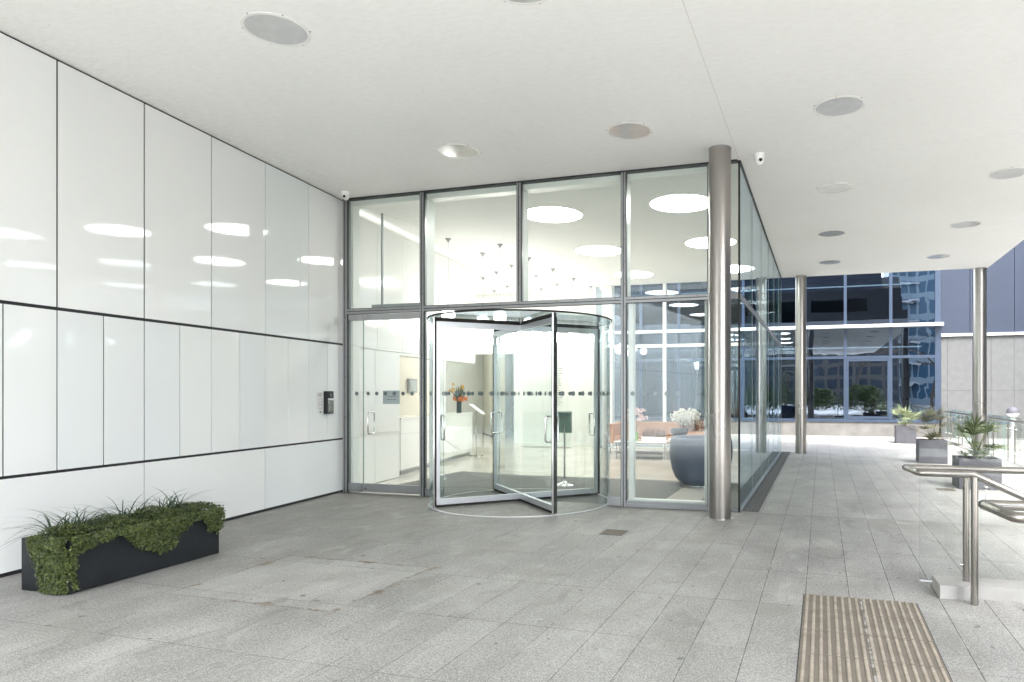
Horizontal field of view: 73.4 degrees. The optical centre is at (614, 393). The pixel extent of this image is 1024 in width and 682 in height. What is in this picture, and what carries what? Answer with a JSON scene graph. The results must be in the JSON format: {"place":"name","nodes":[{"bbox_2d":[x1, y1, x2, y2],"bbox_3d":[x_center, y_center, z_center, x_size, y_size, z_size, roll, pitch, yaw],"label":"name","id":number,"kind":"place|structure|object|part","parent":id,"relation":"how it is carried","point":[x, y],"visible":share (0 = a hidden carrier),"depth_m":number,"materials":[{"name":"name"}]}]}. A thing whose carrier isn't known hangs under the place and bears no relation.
{"place":"outdoors","nodes":[
{"label":"outdoors","id":0,"kind":"place"},
{"bbox_2d":[506,402,513,437],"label":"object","id":1,"kind":"structure","parent":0,"point":[510,433],"depth_m":22.61,"materials":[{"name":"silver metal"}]},
{"bbox_2d":[0,434,1023,681],"bbox_3d":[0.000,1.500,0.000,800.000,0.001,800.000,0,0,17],"label":"paving","id":2,"kind":"structure","parent":0,"point":[350,586],"depth_m":5.13,"materials":[{"name":"stone"}]},
{"bbox_2d":[22,509,218,593],"bbox_3d":[-4.118,1.296,5.757,0.473,0.396,1.366,0,0,15],"label":"trough planter","id":3,"kind":"object","parent":2,"relation":"on","point":[117,559],"visible":0.45,"depth_m":5.45,"materials":[{"name":"black metal"}]},
{"bbox_2d":[3,498,139,552],"bbox_3d":[-4.282,0.999,5.335,0.992,0.374,1.068,0,0,17],"label":"sedge tuft","id":4,"kind":"object","parent":3,"relation":"in","point":[68,521],"visible":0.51,"depth_m":5.33,"materials":[{"name":"green plant"}]},
{"bbox_2d":[49,490,172,528],"bbox_3d":[-4.151,0.992,5.792,0.877,0.363,0.911,0,0,-3],"label":"sedge tuft","id":5,"kind":"object","parent":3,"relation":"on","point":[124,512],"visible":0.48,"depth_m":5.72,"materials":[{"name":"green plant"}]},
{"bbox_2d":[25,501,225,595],"bbox_3d":[-4.084,1.234,5.711,0.575,0.526,1.490,0,0,15],"label":"creeping plant","id":6,"kind":"object","parent":3,"relation":"in","point":[48,555],"visible":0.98,"depth_m":5.31,"materials":[{"name":"green plant"}]},
{"bbox_2d":[120,488,228,519],"bbox_3d":[-4.022,1.024,6.178,0.964,0.296,0.975,0,0,-22],"label":"sedge tuft","id":7,"kind":"object","parent":3,"relation":"in","point":[171,503],"visible":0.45,"depth_m":6.19,"materials":[{"name":"green plant"}]},
{"bbox_2d":[0,31,342,577],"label":"clad wall","id":8,"kind":"structure","parent":2,"relation":"on","point":[171,303],"depth_m":6.89,"materials":[{"name":"glass"}]},
{"bbox_2d":[316,392,323,413],"bbox_3d":[-4.245,0.135,9.751,0.007,0.320,0.165,0,0,10],"label":"intercom sign","id":9,"kind":"object","parent":8,"relation":"attached to","point":[319,402],"visible":1,"depth_m":9.74,"materials":[{"name":"white plastic"}]},
{"bbox_2d":[324,391,333,413],"bbox_3d":[-4.186,0.130,9.915,0.068,0.330,0.170,0,0,10],"label":"intercom","id":10,"kind":"object","parent":8,"relation":"attached to","point":[328,402],"visible":1,"depth_m":9.87,"materials":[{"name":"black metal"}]},
{"bbox_2d":[427,309,611,517],"bbox_3d":[-1.300,0.235,9.400,2.520,2.530,2.520,0,0,17],"label":"revolving door","id":11,"kind":"structure","parent":2,"relation":"on","point":[509,503],"depth_m":8.99,"materials":[{"name":"glass"}]},
{"bbox_2d":[343,159,737,510],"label":"glass facade","id":12,"kind":"structure","parent":2,"relation":"on","point":[353,312],"depth_m":9.56,"materials":[{"name":"metal"}]},
{"bbox_2d":[363,312,419,493],"bbox_3d":[-3.295,0.142,10.052,1.022,2.665,0.173,0,0,17],"label":"glass door","id":13,"kind":"structure","parent":12,"relation":"attached to","point":[393,488],"depth_m":10.08,"materials":[{"name":"grey metal"}]},
{"bbox_2d":[383,391,399,403],"bbox_3d":[-3.327,0.055,10.071,0.290,0.200,0.004,0,0,17],"label":"notice","id":14,"kind":"object","parent":13,"relation":"attached to","point":[389,398],"visible":1,"depth_m":10.07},
{"bbox_2d":[0,0,1023,295],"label":"entrance canopy","id":15,"kind":"object","parent":12,"relation":"on","point":[358,98],"visible":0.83,"depth_m":6.98,"materials":[{"name":"white painted plaster"}]},
{"bbox_2d":[240,12,310,46],"bbox_3d":[-2.745,-2.947,5.492,0.516,0.007,0.532,0,0,17],"label":"ceiling light","id":16,"kind":"object","parent":15,"relation":"attached to","point":[275,29],"visible":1,"depth_m":5.48,"materials":[{"name":"grey glass"}]},
{"bbox_2d":[341,191,349,199],"bbox_3d":[-3.939,-2.888,9.900,0.124,0.125,0.132,0,0,17],"label":"security camera","id":17,"kind":"object","parent":15,"relation":"attached to","point":[345,195],"visible":1,"depth_m":9.86,"materials":[{"name":"white plastic"}]},
{"bbox_2d":[436,143,480,158],"bbox_3d":[-1.903,-2.947,8.246,0.516,0.007,0.532,0,0,17],"label":"ceiling light","id":18,"kind":"object","parent":15,"relation":"attached to","point":[458,151],"visible":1,"depth_m":8.24,"materials":[{"name":"silver glass"}]},
{"bbox_2d":[478,277,487,339],"bbox_3d":[-3.347,-2.160,17.209,0.254,1.575,0.254,0,0,17],"label":"pendant lamp","id":19,"kind":"object","parent":15,"relation":"hanging from","point":[483,334],"visible":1,"depth_m":17.13,"materials":[{"name":"glass"}]},
{"bbox_2d":[490,290,497,344],"bbox_3d":[-3.445,-2.160,19.352,0.254,1.575,0.254,0,0,17],"label":"pendant lamp","id":20,"kind":"object","parent":15,"relation":"hanging from","point":[491,339],"visible":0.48,"depth_m":19.28,"materials":[{"name":"glass"}]},
{"bbox_2d":[491,271,498,334],"bbox_3d":[-2.867,-2.160,16.383,0.254,1.575,0.254,0,0,17],"label":"pendant lamp","id":21,"kind":"object","parent":15,"relation":"hanging from","point":[495,272],"visible":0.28,"depth_m":16.38,"materials":[{"name":"metal"}]},
{"bbox_2d":[503,285,511,342],"bbox_3d":[-2.946,-2.160,18.520,0.254,1.575,0.254,0,0,17],"label":"pendant lamp","id":22,"kind":"object","parent":15,"relation":"hanging from","point":[507,338],"visible":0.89,"depth_m":18.43,"materials":[{"name":"glass"}]},
{"bbox_2d":[509,264,513,333],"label":"pendant lamp","id":23,"kind":"object","parent":15,"relation":"hanging from","point":[511,265],"visible":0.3,"depth_m":15.52,"materials":[{"name":"metal"}]},
{"bbox_2d":[516,308,524,340],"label":"pendant lamp","id":24,"kind":"object","parent":15,"relation":"hanging from","point":[520,335],"visible":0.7,"depth_m":17.61,"materials":[{"name":"glass"}]},
{"bbox_2d":[502,0,547,4],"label":"ceiling light","id":25,"kind":"object","parent":15,"relation":"attached to","point":[525,2],"visible":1,"depth_m":5.10,"materials":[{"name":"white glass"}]},
{"bbox_2d":[531,275,540,337],"bbox_3d":[-1.962,-2.160,16.849,0.254,1.575,0.254,0,0,17],"label":"pendant lamp","id":26,"kind":"object","parent":15,"relation":"hanging from","point":[534,334],"visible":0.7,"depth_m":16.77,"materials":[{"name":"glass"}]},
{"bbox_2d":[537,288,545,344],"bbox_3d":[-2.066,-2.160,19.004,0.254,1.575,0.254,0,0,17],"label":"pendant lamp","id":27,"kind":"object","parent":15,"relation":"hanging from","point":[541,340],"visible":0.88,"depth_m":18.92,"materials":[{"name":"glass"}]},
{"bbox_2d":[528,206,582,222],"bbox_3d":[-1.031,-2.947,11.169,1.020,0.007,1.020,0,0,17],"label":"ceiling disc light","id":28,"kind":"object","parent":15,"relation":"attached to","point":[552,214],"visible":0.83,"depth_m":11.14,"materials":[{"name":"white plastic"}]},
{"bbox_2d":[555,283,561,341],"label":"pendant lamp","id":29,"kind":"object","parent":15,"relation":"hanging from","point":[559,337],"visible":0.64,"depth_m":18.11,"materials":[{"name":"metal"}]},
{"bbox_2d":[568,278,577,339],"bbox_3d":[-1.065,-2.160,17.317,0.254,1.575,0.254,0,0,17],"label":"pendant lamp","id":30,"kind":"object","parent":15,"relation":"hanging from","point":[573,336],"visible":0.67,"depth_m":17.23,"materials":[{"name":"glass"}]},
{"bbox_2d":[586,286,593,343],"bbox_3d":[-0.671,-2.160,18.608,0.254,1.575,0.254,0,0,17],"label":"pendant lamp","id":31,"kind":"object","parent":15,"relation":"hanging from","point":[590,338],"visible":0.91,"depth_m":18.54,"materials":[{"name":"metal"}]},
{"bbox_2d":[574,245,620,255],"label":"ceiling disc light","id":32,"kind":"object","parent":15,"relation":"attached to","point":[598,250],"visible":0.88,"depth_m":13.95,"materials":[{"name":"white plastic"}]},
{"bbox_2d":[606,122,652,139],"bbox_3d":[0.163,-2.947,7.615,0.516,0.007,0.532,0,0,17],"label":"ceiling light","id":33,"kind":"object","parent":15,"relation":"attached to","point":[629,131],"visible":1,"depth_m":7.62,"materials":[{"name":"grey glass"}]},
{"bbox_2d":[613,271,653,277],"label":"ceiling disc light","id":34,"kind":"object","parent":15,"relation":"attached to","point":[639,274],"visible":0.83,"depth_m":16.76,"materials":[{"name":"white plastic"}]},
{"bbox_2d":[649,194,706,212],"bbox_3d":[1.036,-2.947,10.506,1.020,0.007,1.020,0,0,17],"label":"ceiling disc light","id":35,"kind":"object","parent":15,"relation":"attached to","point":[678,203],"visible":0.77,"depth_m":10.50,"materials":[{"name":"white plastic"}]},
{"bbox_2d":[684,237,736,247],"bbox_3d":[1.869,-2.947,13.232,1.020,0.007,1.020,0,0,17],"label":"ceiling disc light","id":36,"kind":"object","parent":15,"relation":"attached to","point":[700,242],"visible":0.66,"depth_m":13.21,"materials":[{"name":"white plastic"}]},
{"bbox_2d":[731,265,737,272],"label":"ceiling disc light","id":37,"kind":"object","parent":15,"relation":"attached to","point":[734,268],"visible":0.08,"depth_m":16.02,"materials":[{"name":"white plastic"}]},
{"bbox_2d":[754,152,764,165],"bbox_3d":[1.775,-2.881,8.342,0.136,0.138,0.144,0,0,17],"label":"security camera","id":38,"kind":"object","parent":15,"relation":"attached to","point":[759,158],"visible":1,"depth_m":8.30,"materials":[{"name":"white plastic"}]},
{"bbox_2d":[818,260,841,264],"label":"ceiling light","id":39,"kind":"object","parent":15,"relation":"attached to","point":[827,262],"visible":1,"depth_m":15.23,"materials":[{"name":"grey glass"}]},
{"bbox_2d":[817,230,845,236],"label":"ceiling light","id":40,"kind":"object","parent":15,"relation":"attached to","point":[831,233],"visible":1,"depth_m":12.47,"materials":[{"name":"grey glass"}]},
{"bbox_2d":[816,183,852,193],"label":"ceiling light","id":41,"kind":"object","parent":15,"relation":"attached to","point":[831,188],"visible":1,"depth_m":9.73,"materials":[{"name":"grey glass"}]},
{"bbox_2d":[813,95,865,116],"bbox_3d":[2.305,-2.947,6.960,0.516,0.007,0.532,0,0,17],"label":"ceiling light","id":42,"kind":"object","parent":15,"relation":"attached to","point":[840,106],"visible":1,"depth_m":6.95,"materials":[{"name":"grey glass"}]},
{"bbox_2d":[925,254,951,258],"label":"ceiling light","id":43,"kind":"object","parent":15,"relation":"attached to","point":[938,256],"visible":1,"depth_m":14.56,"materials":[{"name":"grey glass"}]},
{"bbox_2d":[949,221,981,228],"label":"ceiling light","id":44,"kind":"object","parent":15,"relation":"attached to","point":[965,224],"visible":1,"depth_m":11.81,"materials":[{"name":"grey glass"}]},
{"bbox_2d":[987,167,1023,179],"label":"ceiling light","id":45,"kind":"object","parent":15,"relation":"attached to","point":[1009,173],"visible":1,"depth_m":9.07,"materials":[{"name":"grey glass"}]},
{"bbox_2d":[600,529,627,535],"bbox_3d":[-0.011,1.496,7.302,0.250,0.005,0.260,0,0,17],"label":"drain cover","id":46,"kind":"object","parent":2,"relation":"on","point":[613,532],"visible":1,"depth_m":7.29,"materials":[{"name":"metal"}]},
{"bbox_2d":[595,282,737,450],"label":"glass wall","id":47,"kind":"structure","parent":2,"relation":"on","point":[607,309],"depth_m":18.47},
{"bbox_2d":[706,144,733,520],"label":"steel column","id":48,"kind":"structure","parent":2,"relation":"on","point":[720,332],"depth_m":8.04,"materials":[{"name":"grey metal"}]},
{"bbox_2d":[731,160,781,511],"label":"side glass wall","id":49,"kind":"structure","parent":2,"relation":"on","point":[757,295],"depth_m":10.60,"materials":[{"name":"glass"}]},
{"bbox_2d":[743,452,789,511],"bbox_3d":[3.066,1.496,12.986,0.197,0.008,9.191,0,0,17],"label":"drain channel","id":50,"kind":"object","parent":2,"relation":"on","point":[756,501],"visible":1,"depth_m":10.87,"materials":[{"name":"metal"}]},
{"bbox_2d":[795,275,807,453],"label":"steel column","id":51,"kind":"structure","parent":2,"relation":"on","point":[800,364],"depth_m":16.88,"materials":[{"name":"grey metal"}]},
{"bbox_2d":[894,425,916,443],"bbox_3d":[8.811,1.238,20.552,0.560,0.516,0.560,0,0,17],"label":"cube planter","id":52,"kind":"object","parent":2,"relation":"on","point":[904,435],"visible":0.92,"depth_m":20.30,"materials":[{"name":"grey metal"}]},
{"bbox_2d":[892,405,923,425],"bbox_3d":[8.899,0.608,20.561,1.027,0.869,1.093,0,0,-27],"label":"fan palm","id":53,"kind":"object","parent":52,"relation":"in","point":[902,411],"visible":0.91,"depth_m":20.52,"materials":[{"name":"green plant"}]},
{"bbox_2d":[916,438,947,463],"bbox_3d":[6.892,1.248,14.750,0.560,0.496,0.560,0,0,17],"label":"cube planter","id":54,"kind":"object","parent":2,"relation":"on","point":[936,452],"visible":0.94,"depth_m":14.49,"materials":[{"name":"grey metal"}]},
{"bbox_2d":[900,405,962,439],"bbox_3d":[6.960,0.634,14.790,1.134,0.857,1.266,0,0,7],"label":"fan palm","id":55,"kind":"object","parent":54,"relation":"in","point":[931,436],"visible":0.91,"depth_m":14.68,"materials":[{"name":"green plant"}]},
{"bbox_2d":[936,488,955,490],"bbox_3d":[5.168,1.498,10.582,0.260,0.003,0.260,0,0,17],"label":"drain cover","id":56,"kind":"object","parent":2,"relation":"on","point":[948,489],"visible":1,"depth_m":10.56,"materials":[{"name":"grey metal"}]},
{"bbox_2d":[902,464,1023,605],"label":"handrail","id":57,"kind":"object","parent":2,"relation":"on","point":[966,473],"visible":0.98,"depth_m":4.85,"materials":[{"name":"metal"}]},
{"bbox_2d":[920,447,1023,581],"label":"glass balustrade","id":58,"kind":"object","parent":2,"relation":"on","point":[929,580],"visible":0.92,"depth_m":5.39,"materials":[{"name":"clear glass"}]},
{"bbox_2d":[952,455,1001,489],"bbox_3d":[5.779,1.258,10.834,0.600,0.476,0.600,0,0,17],"label":"cube planter","id":59,"kind":"object","parent":2,"relation":"on","point":[963,460],"visible":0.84,"depth_m":10.57,"materials":[{"name":"grey concrete"}]},
{"bbox_2d":[943,412,1012,458],"bbox_3d":[5.864,0.661,10.935,1.008,0.843,1.215,0,0,-36],"label":"fan palm","id":60,"kind":"object","parent":59,"relation":"in","point":[978,452],"visible":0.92,"depth_m":10.79,"materials":[{"name":"green plant"}]},
{"bbox_2d":[932,575,1023,602],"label":"stone plinth","id":61,"kind":"structure","parent":2,"relation":"on","point":[952,587],"depth_m":4.93,"materials":[{"name":"grey stone"}]},
{"bbox_2d":[972,267,986,455],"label":"steel column","id":62,"kind":"structure","parent":2,"relation":"on","point":[979,339],"depth_m":15.86,"materials":[{"name":"grey metal"}]},
{"bbox_2d":[944,409,1023,462],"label":"glass balustrade","id":63,"kind":"object","parent":2,"relation":"on","point":[1004,428],"visible":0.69,"depth_m":15.66,"materials":[{"name":"glass"}]},
{"bbox_2d":[1006,407,1019,447],"bbox_3d":[10.938,0.929,18.616,0.330,1.139,0.330,0,0,17],"label":"bollard light","id":64,"kind":"object","parent":2,"relation":"on","point":[1012,412],"visible":0.94,"depth_m":18.56,"materials":[{"name":"grey metal"}]},
{"bbox_2d":[351,431,737,500],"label":"lobby floor","id":65,"kind":"structure","parent":0,"point":[520,459],"depth_m":14.48,"materials":[{"name":"stone"}]},
{"bbox_2d":[359,217,474,482],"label":"lobby panel wall","id":66,"kind":"structure","parent":65,"relation":"on","point":[388,344],"depth_m":11.78,"materials":[{"name":"white paint"}]},
{"bbox_2d":[399,412,472,474],"bbox_3d":[-4.021,0.973,14.537,0.660,1.046,4.218,0,0,6],"label":"reception desk","id":67,"kind":"object","parent":65,"relation":"on","point":[458,436],"visible":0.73,"depth_m":13.97,"materials":[{"name":"white paint"}]},
{"bbox_2d":[449,383,467,411],"bbox_3d":[-3.699,0.094,16.142,0.485,0.710,0.542,0,0,17],"label":"flower vase","id":68,"kind":"object","parent":67,"relation":"on","point":[459,398],"visible":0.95,"depth_m":16.09,"materials":[{"name":"orange glass"}]},
{"bbox_2d":[399,354,513,434],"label":"lobby side wall","id":69,"kind":"structure","parent":65,"relation":"on","point":[469,377],"depth_m":23.38,"materials":[{"name":"beige paint"}]},
{"bbox_2d":[407,379,416,392],"bbox_3d":[-4.948,-0.190,16.543,0.066,0.340,0.350,0,0,17],"label":"key cabinet","id":70,"kind":"object","parent":69,"relation":"attached to","point":[411,385],"visible":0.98,"depth_m":16.49,"materials":[{"name":"grey metal"}]},
{"bbox_3d":[-4.919,-0.190,16.535,0.006,0.260,0.270,0,0,17],"label":"door","id":71,"kind":"part","parent":70,"relation":"part of","materials":[{"name":"grey metal"}]},
{"bbox_2d":[469,404,484,455],"bbox_3d":[-3.332,0.873,16.300,0.340,1.245,0.370,0,0,17],"label":"info stand","id":72,"kind":"object","parent":65,"relation":"on","point":[476,408],"visible":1,"depth_m":16.28,"materials":[{"name":"metal"}]},
{"bbox_2d":[483,354,504,437],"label":"partition wall","id":73,"kind":"structure","parent":65,"relation":"on","point":[488,383],"depth_m":23.62,"materials":[{"name":"beige paint"}]},
{"bbox_2d":[475,287,601,446],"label":"lobby back wall","id":74,"kind":"structure","parent":65,"relation":"on","point":[532,369],"depth_m":19.73,"materials":[{"name":"white paint"}]},
{"bbox_2d":[547,343,562,415],"bbox_3d":[-1.663,-0.384,19.638,0.660,2.157,0.008,0,0,17],"label":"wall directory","id":75,"kind":"object","parent":74,"relation":"attached to","point":[557,380],"depth_m":19.62,"materials":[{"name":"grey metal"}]},
{"bbox_2d":[398,471,685,503],"bbox_3d":[-1.220,1.494,10.996,4.520,0.005,2.880,0,0,17],"label":"entrance mat","id":76,"kind":"object","parent":65,"relation":"on","point":[462,482],"visible":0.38,"depth_m":10.98,"materials":[{"name":"grey carpet"}]},
{"bbox_2d":[557,411,574,485],"bbox_3d":[-0.822,0.890,11.032,0.350,1.200,0.350,0,0,17],"label":"sign stand","id":77,"kind":"object","parent":76,"relation":"on","point":[565,421],"visible":0.94,"depth_m":11.02,"materials":[{"name":"metal"}]},
{"bbox_2d":[523,411,569,447],"bbox_3d":[-1.895,0.998,18.779,1.400,0.996,0.030,0,0,17],"label":"glass screen","id":78,"kind":"object","parent":65,"relation":"on","point":[534,446],"visible":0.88,"depth_m":18.94,"materials":[{"name":"glass"}]},
{"bbox_2d":[614,439,669,459],"bbox_3d":[0.670,1.292,15.742,1.240,0.405,0.740,0,0,17],"label":"coffee table","id":79,"kind":"object","parent":65,"relation":"on","point":[639,441],"visible":0.53,"depth_m":15.40,"materials":[{"name":"white paint"}]},
{"bbox_2d":[627,408,647,440],"bbox_3d":[0.488,0.701,15.724,0.558,0.776,0.494,0,0,17],"label":"green vase","id":80,"kind":"object","parent":79,"relation":"on","point":[641,416],"visible":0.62,"depth_m":15.68,"materials":[{"name":"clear glass"}]},
{"bbox_2d":[640,425,667,440],"bbox_3d":[0.898,0.892,15.751,0.839,0.393,0.447,0,0,17],"label":"grass arrangement","id":81,"kind":"object","parent":79,"relation":"on","point":[654,435],"depth_m":15.69,"materials":[{"name":"white paint"}]},
{"bbox_2d":[607,422,704,453],"bbox_3d":[1.300,1.108,16.830,2.890,0.776,0.950,0,0,17],"label":"sofa","id":82,"kind":"object","parent":65,"relation":"on","point":[615,431],"visible":0.29,"depth_m":16.96,"materials":[{"name":"fabric"}]},
{"bbox_2d":[670,435,732,486],"bbox_3d":[1.412,1.103,11.123,1.030,0.786,1.030,0,0,17],"label":"shell chair","id":83,"kind":"object","parent":65,"relation":"on","point":[687,456],"visible":0.63,"depth_m":10.74,"materials":[{"name":"grey plastic"}]},
{"bbox_2d":[700,483,737,509],"bbox_3d":[1.677,1.494,10.038,0.580,0.005,2.580,0,0,17],"label":"entrance mat","id":84,"kind":"object","parent":65,"relation":"on","point":[734,495],"visible":0.18,"depth_m":9.76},
{"bbox_2d":[670,408,704,435],"bbox_3d":[1.489,0.569,13.225,0.841,0.610,0.632,0,0,17],"label":"flower bowl","id":85,"kind":"object","parent":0,"point":[682,417],"visible":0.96,"depth_m":13.17,"materials":[{"name":"white plant"}]},
{"bbox_2d":[614,240,1023,439],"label":"blue building","id":86,"kind":"structure","parent":0,"point":[879,346],"depth_m":23.73,"materials":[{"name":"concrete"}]},
{"bbox_2d":[795,593,952,681],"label":"tactile paving","id":87,"kind":"structure","parent":0,"point":[847,639],"depth_m":4.04,"materials":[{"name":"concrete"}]},
{"bbox_3d":[4.084,2.123,3.389,3.170,1.255,2.170,0,0,17],"label":"stone stair","id":88,"kind":"object","parent":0,"visible":0},
{"bbox_2d":[978,500,1023,523],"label":"handrail","id":89,"kind":"object","parent":88,"relation":"on","point":[1006,509],"visible":1,"depth_m":3.31,"materials":[{"name":"metal"}]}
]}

